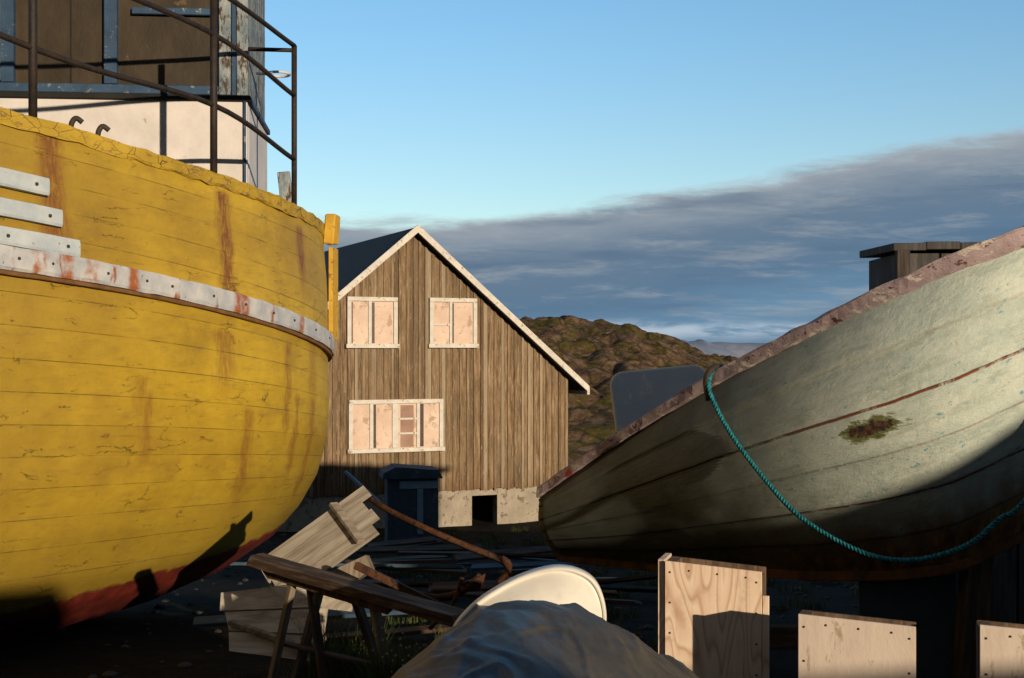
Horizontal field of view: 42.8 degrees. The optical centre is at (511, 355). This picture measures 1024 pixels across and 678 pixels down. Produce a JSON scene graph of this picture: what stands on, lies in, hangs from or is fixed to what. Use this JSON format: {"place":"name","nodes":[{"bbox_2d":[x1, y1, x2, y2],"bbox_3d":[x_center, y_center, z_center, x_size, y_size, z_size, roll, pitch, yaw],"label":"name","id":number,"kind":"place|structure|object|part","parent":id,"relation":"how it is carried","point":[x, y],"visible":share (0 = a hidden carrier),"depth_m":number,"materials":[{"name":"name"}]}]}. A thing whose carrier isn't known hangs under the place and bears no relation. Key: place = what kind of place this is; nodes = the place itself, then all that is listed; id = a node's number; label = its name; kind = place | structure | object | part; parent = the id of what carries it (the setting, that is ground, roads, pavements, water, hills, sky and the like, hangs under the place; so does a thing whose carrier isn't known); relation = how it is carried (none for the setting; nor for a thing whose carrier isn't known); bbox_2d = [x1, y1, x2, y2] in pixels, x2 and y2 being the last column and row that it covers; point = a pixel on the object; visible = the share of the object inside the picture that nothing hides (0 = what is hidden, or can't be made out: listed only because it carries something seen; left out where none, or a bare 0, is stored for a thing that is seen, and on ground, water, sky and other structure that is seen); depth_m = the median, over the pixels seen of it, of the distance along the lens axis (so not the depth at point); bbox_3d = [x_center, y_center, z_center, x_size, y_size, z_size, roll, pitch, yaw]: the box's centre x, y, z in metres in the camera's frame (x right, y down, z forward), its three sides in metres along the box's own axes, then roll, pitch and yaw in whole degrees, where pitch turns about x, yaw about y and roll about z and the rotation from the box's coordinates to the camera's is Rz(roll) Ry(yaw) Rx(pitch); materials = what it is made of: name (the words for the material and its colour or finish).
{"place":"outdoors","nodes":[
{"label":"outdoors","id":0,"kind":"place"},
{"bbox_2d":[320,596,352,611],"bbox_3d":[-1.251,1.554,8.317,0.503,0.148,0.074,0,0,6],"label":"panel shard","id":1,"kind":"object","parent":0,"point":[333,604],"visible":0.14,"depth_m":8.30,"materials":[{"name":"beige wood"}]},
{"bbox_2d":[0,315,858,677],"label":"ground terrain","id":2,"kind":"structure","parent":0,"point":[596,355],"depth_m":12.20,"materials":[{"name":"brown soil"}]},
{"bbox_2d":[0,0,339,640],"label":"yellow wooden boat","id":3,"kind":"object","parent":2,"relation":"on","point":[167,339],"visible":1,"depth_m":9.67,"materials":[{"name":"paint"}]},
{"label":"window panes","id":4,"kind":"part","parent":3,"relation":"part of","materials":[{"name":"brown glass"}]},
{"bbox_2d":[220,586,327,661],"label":"leaning boards","id":5,"kind":"object","parent":2,"relation":"on","point":[259,638],"visible":0.58,"depth_m":8.09,"materials":[{"name":"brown wood"}]},
{"bbox_2d":[261,486,379,586],"bbox_3d":[-1.280,1.204,8.580,0.842,0.680,0.315,0,0,0],"label":"broken plank door","id":6,"kind":"structure","parent":2,"relation":"on","point":[325,541],"depth_m":8.59,"materials":[{"name":"beige wood"}]},
{"bbox_2d":[329,502,364,543],"bbox_3d":[-1.081,1.091,8.553,0.060,0.031,0.405,0,32,-40],"label":"batten","id":7,"kind":"object","parent":6,"relation":"attached to","point":[347,523],"depth_m":8.53,"materials":[{"name":"brown wood"}]},
{"bbox_2d":[330,555,374,579],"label":"shard","id":8,"kind":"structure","parent":2,"relation":"on","point":[348,569],"depth_m":8.39,"materials":[{"name":"beige wood"}]},
{"bbox_2d":[246,553,464,677],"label":"sawhorse","id":9,"kind":"object","parent":2,"relation":"on","point":[360,596],"visible":0.96,"depth_m":7.04,"materials":[{"name":"brown wood"}]},
{"bbox_2d":[288,608,428,677],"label":"weed clump","id":10,"kind":"object","parent":2,"relation":"on","point":[348,671],"visible":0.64,"depth_m":7.23,"materials":[{"name":"green plant"}]},
{"bbox_2d":[344,470,380,503],"bbox_3d":[-2.450,2.542,21.350,0.694,1.320,0.146,0,0,35],"label":"blue pole","id":11,"kind":"object","parent":2,"relation":"on","point":[353,479],"visible":0.29,"depth_m":21.38,"materials":[{"name":"blue metal"}]},
{"bbox_2d":[277,490,471,531],"bbox_3d":[-3.096,3.441,26.667,4.820,1.259,0.250,0,0,-24],"label":"foundation","id":12,"kind":"object","parent":2,"relation":"on","point":[454,508],"visible":0.16,"depth_m":26.72,"materials":[{"name":"concrete"}]},
{"bbox_2d":[379,463,442,540],"bbox_3d":[-1.730,2.565,22.298,1.020,1.410,0.800,0,0,-10],"label":"blue tool cabinet","id":13,"kind":"object","parent":2,"relation":"on","point":[411,491],"visible":0.75,"depth_m":21.99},
{"bbox_2d":[354,562,485,629],"bbox_3d":[-0.564,1.460,7.953,0.812,0.398,0.146,0,0,0],"label":"rusty anchor","id":14,"kind":"object","parent":2,"relation":"on","point":[476,582],"visible":0.87,"depth_m":7.94,"materials":[{"name":"brown metal"}]},
{"bbox_2d":[193,536,657,641],"bbox_3d":[-0.421,2.211,13.139,4.273,0.766,8.041,0,0,0],"label":"scrap timber pile","id":15,"kind":"object","parent":2,"relation":"on","point":[426,549],"visible":0.51,"depth_m":12.86,"materials":[{"name":"brown wood"}]},
{"bbox_2d":[368,496,511,583],"bbox_3d":[-0.644,1.435,10.149,1.360,0.605,0.282,0,0,32],"label":"wooden plank","id":16,"kind":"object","parent":15,"relation":"on","point":[437,533],"depth_m":9.94,"materials":[{"name":"brown wood"}]},
{"bbox_2d":[501,555,511,578],"bbox_3d":[-0.045,1.599,9.900,0.095,0.177,0.048,0,0,0],"label":"hook","id":17,"kind":"object","parent":16,"relation":"attached to","point":[507,561],"visible":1,"depth_m":9.88,"materials":[{"name":"brown metal"}]},
{"bbox_2d":[88,530,858,677],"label":"gravel stones","id":18,"kind":"object","parent":2,"relation":"on","point":[183,665],"visible":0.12,"depth_m":11.31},
{"bbox_2d":[472,495,492,515],"bbox_3d":[-2.630,3.445,28.325,6.500,1.250,0.100,0,0,-24],"label":"crawlspace back","id":19,"kind":"object","parent":2,"relation":"on","point":[482,505],"depth_m":29.15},
{"bbox_2d":[493,486,538,523],"bbox_3d":[0.376,3.441,28.212,1.620,1.259,0.250,0,0,-24],"label":"foundation","id":20,"kind":"object","parent":2,"relation":"on","point":[515,505],"visible":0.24,"depth_m":27.95,"materials":[{"name":"concrete"}]},
{"bbox_2d":[472,488,496,495],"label":"foundation lintel","id":21,"kind":"structure","parent":20,"relation":"attached to","point":[479,492],"depth_m":27.64,"materials":[{"name":"concrete"}]},
{"bbox_2d":[197,525,858,677],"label":"grass tufts","id":22,"kind":"object","parent":2,"relation":"on","point":[498,538],"visible":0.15,"depth_m":14.16,"materials":[{"name":"green plant"}]},
{"bbox_2d":[391,600,698,677],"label":"tarpaulin","id":23,"kind":"object","parent":2,"relation":"on","point":[527,639],"visible":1,"depth_m":4.38,"materials":[{"name":"fabric"}]},
{"bbox_2d":[453,564,606,625],"bbox_3d":[0.041,1.226,5.247,0.683,0.753,0.195,0,0,0],"label":"white fibreglass shell","id":24,"kind":"object","parent":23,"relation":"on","point":[560,584],"visible":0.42,"depth_m":5.25},
{"bbox_2d":[658,553,768,677],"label":"plywood stand","id":25,"kind":"object","parent":2,"relation":"on","point":[713,619],"visible":0.97,"depth_m":5.54,"materials":[{"name":"wood"}]},
{"bbox_2d":[797,610,916,677],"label":"plywood stand","id":26,"kind":"object","parent":2,"relation":"on","point":[833,645],"visible":1,"depth_m":4.94,"materials":[{"name":"wood"}]},
{"bbox_2d":[769,557,993,677],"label":"cradle","id":27,"kind":"object","parent":2,"relation":"on","point":[942,613],"visible":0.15,"depth_m":7.56,"materials":[{"name":"brown wood"}]},
{"bbox_2d":[536,226,1023,580],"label":"mint wooden boat","id":28,"kind":"object","parent":27,"relation":"on","point":[886,419],"visible":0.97,"depth_m":7.11,"materials":[{"name":"paint"}]},
{"bbox_2d":[703,363,1023,562],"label":"mooring rope","id":29,"kind":"object","parent":28,"relation":"attached to","point":[708,376],"visible":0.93,"depth_m":6.87,"materials":[{"name":"fabric"}]},
{"bbox_2d":[859,241,1023,623],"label":"old wooden shed","id":30,"kind":"structure","parent":2,"relation":"on","point":[894,261],"depth_m":10.18,"materials":[{"name":"brown wood"}]},
{"bbox_2d":[976,620,1023,677],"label":"plywood stand","id":31,"kind":"object","parent":2,"relation":"on","point":[999,649],"visible":1,"depth_m":4.70,"materials":[{"name":"wood"}]},
{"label":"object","id":32,"kind":"object","parent":2,"relation":"on","visible":0},
{"bbox_2d":[304,236,413,497],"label":"gable wall boards","id":33,"kind":"object","parent":32,"relation":"attached to","point":[370,373],"visible":0.25,"depth_m":26.56,"materials":[{"name":"brown wood"}]},
{"bbox_2d":[352,301,392,343],"bbox_3d":[-2.850,-0.680,26.594,1.030,1.000,0.044,0,0,-24],"label":"window upper left panel","id":34,"kind":"structure","parent":33,"relation":"attached to","point":[383,322],"depth_m":26.61,"materials":[{"name":"beige wood"}]},
{"bbox_2d":[346,301,351,343],"bbox_3d":[-3.292,-0.680,26.377,0.085,0.868,0.080,0,0,-24],"label":"window frame","id":35,"kind":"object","parent":34,"relation":"attached to","point":[348,322],"depth_m":26.34,"materials":[{"name":"white wood"}]},
{"bbox_2d":[352,302,352,342],"bbox_3d":[-3.232,-0.675,26.395,0.030,0.830,0.015,0,0,-24],"label":"dark gap","id":36,"kind":"object","parent":34,"relation":"attached to","point":[352,322],"visible":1,"depth_m":26.39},
{"bbox_2d":[368,301,371,343],"bbox_3d":[-2.888,-0.680,26.544,0.070,0.866,0.044,0,0,-24],"label":"window upper left mullion","id":37,"kind":"structure","parent":34,"relation":"attached to","point":[369,322],"depth_m":26.52},
{"bbox_2d":[346,296,397,301],"bbox_3d":[-2.841,-1.157,26.575,1.070,0.085,0.085,0,0,-24],"label":"window head trim","id":38,"kind":"structure","parent":34,"relation":"attached to","point":[391,299],"depth_m":26.53,"materials":[{"name":"white wood"}]},
{"bbox_2d":[345,344,399,347],"bbox_3d":[-2.837,-0.203,26.566,1.130,0.085,0.105,0,0,-24],"label":"window sill","id":39,"kind":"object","parent":34,"relation":"attached to","point":[372,345],"depth_m":26.51,"materials":[{"name":"white wood"}]},
{"bbox_2d":[372,302,374,342],"bbox_3d":[-2.826,-0.675,26.576,0.060,0.830,0.015,0,0,-24],"label":"dark gap","id":40,"kind":"object","parent":34,"relation":"attached to","point":[373,322],"visible":1,"depth_m":26.57,"materials":[{"name":"brown wood"}]},
{"bbox_2d":[393,302,397,343],"bbox_3d":[-2.392,-0.680,26.777,0.085,0.868,0.080,0,0,-24],"label":"window frame","id":41,"kind":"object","parent":34,"relation":"attached to","point":[395,322],"depth_m":26.75,"materials":[{"name":"white wood"}]},
{"bbox_2d":[353,403,438,448],"bbox_3d":[-2.379,1.430,26.803,2.000,1.040,0.044,0,0,-24],"label":"window lower panel","id":42,"kind":"structure","parent":32,"relation":"attached to","point":[361,426],"depth_m":26.69,"materials":[{"name":"beige wood"}]},
{"bbox_2d":[348,404,352,448],"bbox_3d":[-3.265,1.430,26.389,0.085,0.908,0.080,0,0,-24],"label":"window frame","id":43,"kind":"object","parent":42,"relation":"attached to","point":[350,426],"depth_m":26.36,"materials":[{"name":"white wood"}]},
{"bbox_2d":[370,404,372,448],"bbox_3d":[-2.860,1.430,26.556,0.070,0.906,0.044,0,0,-24],"label":"window mullion","id":44,"kind":"structure","parent":42,"relation":"on","point":[371,426],"depth_m":26.54},
{"bbox_2d":[374,405,375,447],"bbox_3d":[-2.794,1.430,26.591,0.050,0.880,0.015,0,0,-24],"label":"dark gap","id":45,"kind":"object","parent":42,"relation":"on","point":[374,426],"visible":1,"depth_m":26.59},
{"bbox_2d":[392,404,397,447],"bbox_3d":[-2.394,1.430,26.763,0.130,0.906,0.044,0,0,-24],"label":"window mullion","id":46,"kind":"structure","parent":42,"relation":"on","point":[394,425],"depth_m":26.74},
{"bbox_2d":[346,446,444,453],"bbox_3d":[-2.367,1.927,26.775,2.100,0.085,0.105,0,0,-24],"label":"window sill","id":47,"kind":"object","parent":42,"relation":"attached to","point":[385,450],"depth_m":26.70,"materials":[{"name":"white wood"}]},
{"bbox_2d":[348,399,443,403],"bbox_3d":[-2.371,0.932,26.784,2.040,0.085,0.085,0,0,-24],"label":"window head trim","id":48,"kind":"structure","parent":42,"relation":"attached to","point":[394,401],"depth_m":26.73,"materials":[{"name":"white wood"}]},
{"bbox_2d":[401,405,413,446],"bbox_3d":[-2.159,1.440,26.873,0.280,0.860,0.015,0,0,-24],"label":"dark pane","id":49,"kind":"object","parent":42,"relation":"on","point":[407,411],"visible":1,"depth_m":26.87,"materials":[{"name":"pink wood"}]},
{"bbox_2d":[399,432,416,433],"bbox_3d":[-2.144,1.590,26.878,0.390,0.040,0.038,0,0,-24],"label":"window lower bar","id":50,"kind":"object","parent":42,"relation":"attached to","point":[407,432],"depth_m":26.86,"materials":[{"name":"white wood"}]},
{"bbox_2d":[399,418,416,419],"bbox_3d":[-2.144,1.290,26.878,0.390,0.040,0.038,0,0,-24],"label":"window lower bar","id":51,"kind":"object","parent":42,"relation":"attached to","point":[407,418],"depth_m":26.86,"materials":[{"name":"white wood"}]},
{"bbox_2d":[416,403,419,446],"bbox_3d":[-1.938,1.430,26.967,0.070,0.906,0.044,0,0,-24],"label":"window mullion","id":52,"kind":"structure","parent":42,"relation":"on","point":[418,424],"depth_m":26.95},
{"bbox_2d":[420,404,423,445],"bbox_3d":[-1.869,1.430,27.002,0.085,0.880,0.015,0,0,-24],"label":"dark pane","id":53,"kind":"object","parent":42,"relation":"on","point":[421,424],"visible":1,"depth_m":27.00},
{"bbox_2d":[439,403,442,446],"bbox_3d":[-1.479,1.430,27.184,0.085,0.908,0.080,0,0,-24],"label":"window","id":54,"kind":"structure","parent":42,"relation":"attached to","point":[440,424],"depth_m":27.15,"materials":[{"name":"white wood"}]},
{"bbox_2d":[414,236,567,491],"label":"gable wall boards","id":55,"kind":"object","parent":32,"relation":"attached to","point":[502,390],"visible":0.85,"depth_m":27.63,"materials":[{"name":"brown wood"}]},
{"bbox_2d":[434,302,472,343],"bbox_3d":[-1.237,-0.690,27.311,1.020,1.000,0.044,0,0,-24],"label":"window upper right panel","id":56,"kind":"structure","parent":55,"relation":"attached to","point":[463,322],"depth_m":27.32,"materials":[{"name":"beige wood"}]},
{"bbox_2d":[429,302,433,343],"bbox_3d":[-1.675,-0.690,27.097,0.085,0.868,0.080,0,0,-24],"label":"window frame","id":57,"kind":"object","parent":56,"relation":"attached to","point":[431,322],"depth_m":27.07,"materials":[{"name":"white wood"}]},
{"bbox_2d":[434,324,449,325],"bbox_3d":[-1.468,-0.650,27.179,0.350,0.040,0.038,0,0,-24],"label":"window upper right bar","id":58,"kind":"object","parent":56,"relation":"attached to","point":[441,324],"depth_m":27.16,"materials":[{"name":"white wood"}]},
{"bbox_2d":[449,302,451,343],"bbox_3d":[-1.280,-0.690,27.260,0.060,0.866,0.044,0,0,-24],"label":"window upper right mullion","id":59,"kind":"structure","parent":56,"relation":"attached to","point":[450,322],"depth_m":27.24},
{"bbox_2d":[452,303,453,342],"bbox_3d":[-1.234,-0.685,27.285,0.035,0.830,0.015,0,0,-24],"label":"dark gap","id":60,"kind":"object","parent":56,"relation":"attached to","point":[452,322],"visible":1,"depth_m":27.28,"materials":[{"name":"brown wood"}]},
{"bbox_2d":[429,298,476,302],"bbox_3d":[-1.229,-1.167,27.293,1.060,0.085,0.085,0,0,-24],"label":"window head trim","id":61,"kind":"structure","parent":56,"relation":"attached to","point":[473,300],"depth_m":27.25,"materials":[{"name":"white wood"}]},
{"bbox_2d":[428,344,478,347],"bbox_3d":[-1.225,-0.212,27.284,1.120,0.085,0.105,0,0,-24],"label":"window sill","id":62,"kind":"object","parent":56,"relation":"attached to","point":[453,345],"depth_m":27.23,"materials":[{"name":"white wood"}]},
{"bbox_2d":[473,303,476,343],"bbox_3d":[-0.785,-0.690,27.493,0.085,0.868,0.080,0,0,-24],"label":"window frame","id":63,"kind":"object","parent":56,"relation":"attached to","point":[474,323],"depth_m":27.45,"materials":[{"name":"white wood"}]},
{"bbox_2d":[265,0,1023,342],"label":"sky","id":64,"kind":"structure","parent":0,"point":[710,171],"materials":[{"name":"blue"}]},
{"bbox_2d":[682,339,738,357],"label":"distant island","id":65,"kind":"structure","parent":0,"point":[704,347],"depth_m":2929.78,"materials":[{"name":"grey stone"}]},
{"bbox_2d":[711,342,766,356],"bbox_3d":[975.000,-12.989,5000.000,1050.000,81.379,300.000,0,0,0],"label":"distant island","id":66,"kind":"structure","parent":0,"point":[740,349],"depth_m":4939.58,"materials":[{"name":"grey stone"}]},
{"bbox_3d":[-6.789,3.441,29.347,0.248,1.257,7.648,0,0,-24],"label":"foundation side","id":67,"kind":"object","parent":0,"visible":0},
{"bbox_3d":[-6.909,1.667,29.212,0.062,2.354,8.000,0,0,-24],"label":"side wall","id":68,"kind":"object","parent":67,"relation":"on","visible":0},
{"bbox_2d":[324,228,412,300],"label":"roof slab","id":69,"kind":"structure","parent":68,"relation":"on","point":[355,260],"depth_m":28.10,"materials":[{"name":"fabric"}]},
{"bbox_2d":[328,225,417,308],"bbox_3d":[-3.729,-0.945,25.950,3.940,3.489,0.055,0,0,-24],"label":"barge board","id":70,"kind":"object","parent":69,"relation":"attached to","point":[380,260],"visible":0.36,"depth_m":26.37,"materials":[{"name":"white wood"}]},
{"bbox_3d":[-0.606,3.441,32.100,0.248,1.257,7.648,0,0,-24],"label":"foundation side","id":71,"kind":"object","parent":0,"visible":0},
{"bbox_3d":[-0.426,1.667,32.098,0.062,2.355,8.000,0,0,-24],"label":"side wall","id":72,"kind":"object","parent":71,"relation":"on","visible":0},
{"bbox_2d":[415,233,585,390],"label":"roof slab","id":73,"kind":"structure","parent":72,"relation":"on","point":[573,384],"depth_m":27.73,"materials":[{"name":"fabric"}]},
{"bbox_2d":[418,225,589,392],"bbox_3d":[-0.130,-0.945,27.552,3.940,3.489,0.058,0,0,-24],"label":"barge board","id":74,"kind":"object","parent":73,"relation":"attached to","point":[475,282],"visible":1,"depth_m":27.48,"materials":[{"name":"white wood"}]},
{"bbox_2d":[568,390,589,393],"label":"fascia","id":75,"kind":"structure","parent":73,"relation":"attached to","point":[577,392],"depth_m":28.74,"materials":[{"name":"white wood"}]}
]}

